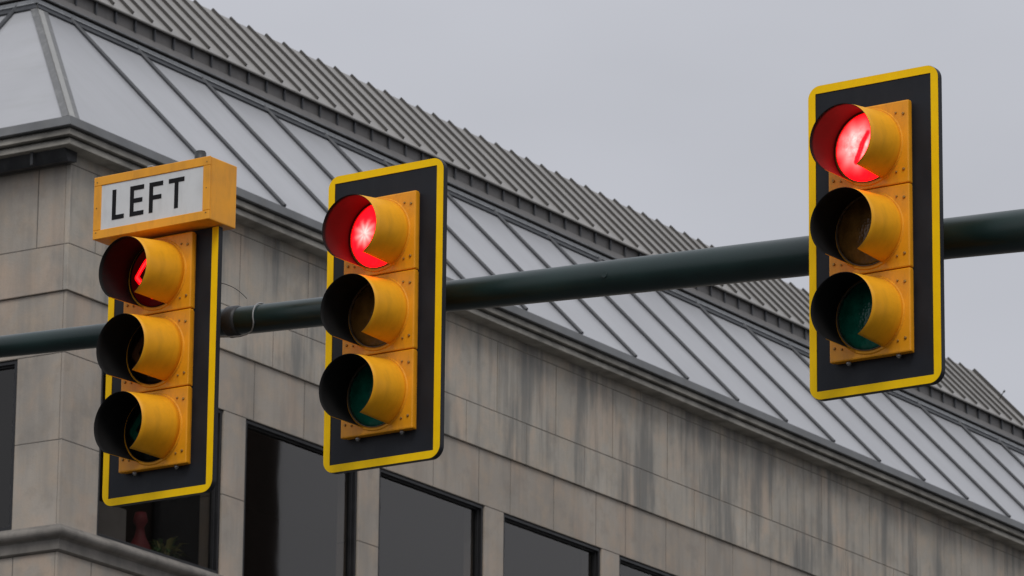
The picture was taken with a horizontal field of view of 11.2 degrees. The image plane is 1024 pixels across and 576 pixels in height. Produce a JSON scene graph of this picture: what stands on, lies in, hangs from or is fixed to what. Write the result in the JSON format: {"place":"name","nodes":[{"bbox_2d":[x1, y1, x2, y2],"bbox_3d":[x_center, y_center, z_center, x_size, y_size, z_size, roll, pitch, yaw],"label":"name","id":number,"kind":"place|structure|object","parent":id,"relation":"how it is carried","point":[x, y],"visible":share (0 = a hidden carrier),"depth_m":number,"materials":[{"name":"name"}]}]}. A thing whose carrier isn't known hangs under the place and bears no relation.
{"place":"outdoors","nodes":[
{"label":"outdoors","id":0,"kind":"place"},
{"bbox_2d":[191,0,1023,414],"label":"sky","id":1,"kind":"structure","parent":0,"point":[691,115],"materials":[{"name":"grey"}]},
{"bbox_3d":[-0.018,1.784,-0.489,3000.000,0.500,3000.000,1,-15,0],"label":"ground","id":2,"kind":"structure","parent":0,"visible":0},
{"bbox_2d":[0,0,1023,575],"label":"office building","id":3,"kind":"structure","parent":2,"relation":"on","point":[688,432],"depth_m":53.92,"materials":[{"name":"stone"}]},
{"bbox_2d":[0,360,17,530],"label":"window","id":4,"kind":"structure","parent":3,"relation":"in","point":[13,364],"depth_m":46.62,"materials":[{"name":"metal"}]},
{"bbox_2d":[98,501,125,541],"bbox_3d":[-3.774,2.287,47.156,0.260,0.660,0.580,-9,-18,31],"label":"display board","id":5,"kind":"object","parent":3,"relation":"in","point":[112,522],"visible":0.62,"depth_m":47.20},
{"bbox_2d":[131,511,150,549],"bbox_3d":[-3.397,2.362,47.527,0.260,0.640,0.260,-9,-18,31],"label":"vase","id":6,"kind":"object","parent":3,"relation":"in","point":[140,520],"visible":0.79,"depth_m":47.53,"materials":[{"name":"red ceramic"}]},
{"bbox_2d":[96,371,221,573],"bbox_3d":[-3.244,1.685,47.562,0.090,1.561,1.898,-9,-18,31],"label":"window","id":7,"kind":"structure","parent":3,"relation":"in","point":[214,503],"depth_m":48.19,"materials":[{"name":"black metal"}]},
{"bbox_2d":[148,536,189,559],"bbox_3d":[-3.212,2.492,48.011,0.528,0.408,0.482,4,-16,-12],"label":"potted plant","id":8,"kind":"object","parent":3,"relation":"in","point":[168,548],"visible":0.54,"depth_m":47.97,"materials":[{"name":"green plant"}]},
{"bbox_2d":[242,420,356,575],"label":"window","id":9,"kind":"structure","parent":3,"relation":"in","point":[351,511],"depth_m":50.09,"materials":[{"name":"black metal"}]},
{"bbox_2d":[378,469,482,575],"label":"window","id":10,"kind":"structure","parent":3,"relation":"in","point":[477,509],"depth_m":51.97,"materials":[{"name":"black metal"}]},
{"bbox_2d":[503,514,599,575],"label":"window","id":11,"kind":"structure","parent":3,"relation":"in","point":[595,552],"depth_m":53.49,"materials":[{"name":"metal"}]},
{"bbox_2d":[619,556,671,575],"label":"window","id":12,"kind":"structure","parent":3,"relation":"in","point":[623,561],"depth_m":54.81,"materials":[{"name":"metal"}]},
{"bbox_2d":[0,209,1023,357],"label":"mast arm","id":13,"kind":"object","parent":2,"relation":"on","point":[993,233],"visible":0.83,"depth_m":21.84},
{"bbox_2d":[94,226,241,507],"bbox_3d":[-1.511,0.358,22.866,0.606,1.190,0.647,-10,-18,33],"label":"traffic signal","id":14,"kind":"object","parent":13,"relation":"attached to","point":[156,417],"visible":1,"depth_m":22.73,"materials":[{"name":"yellow paint"}]},
{"bbox_2d":[93,150,236,245],"bbox_3d":[-1.534,-0.411,23.018,0.647,0.363,0.199,-10,-18,33],"label":"lane sign","id":15,"kind":"object","parent":14,"relation":"attached to","point":[198,192],"visible":1,"depth_m":22.90,"materials":[{"name":"yellow metal"}]},
{"bbox_2d":[220,302,263,337],"bbox_3d":[-1.224,0.146,22.998,0.264,0.145,0.084,-10,-18,33],"label":"signal cable","id":16,"kind":"object","parent":13,"relation":"attached to","point":[252,324],"visible":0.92,"depth_m":22.94,"materials":[{"name":"grey rubber"}]},
{"bbox_2d":[319,158,447,473],"bbox_3d":[-0.547,0.123,22.215,0.531,1.317,0.643,1,-15,0],"label":"traffic signal","id":17,"kind":"object","parent":13,"relation":"attached to","point":[383,320],"visible":1,"depth_m":22.10,"materials":[{"name":"yellow paint"}]},
{"bbox_2d":[808,65,944,400],"bbox_3d":[1.454,-0.214,20.911,0.531,1.317,0.661,0,-15,1],"label":"traffic signal","id":18,"kind":"object","parent":13,"relation":"attached to","point":[876,265],"visible":1,"depth_m":20.80,"materials":[{"name":"yellow paint"}]}
]}

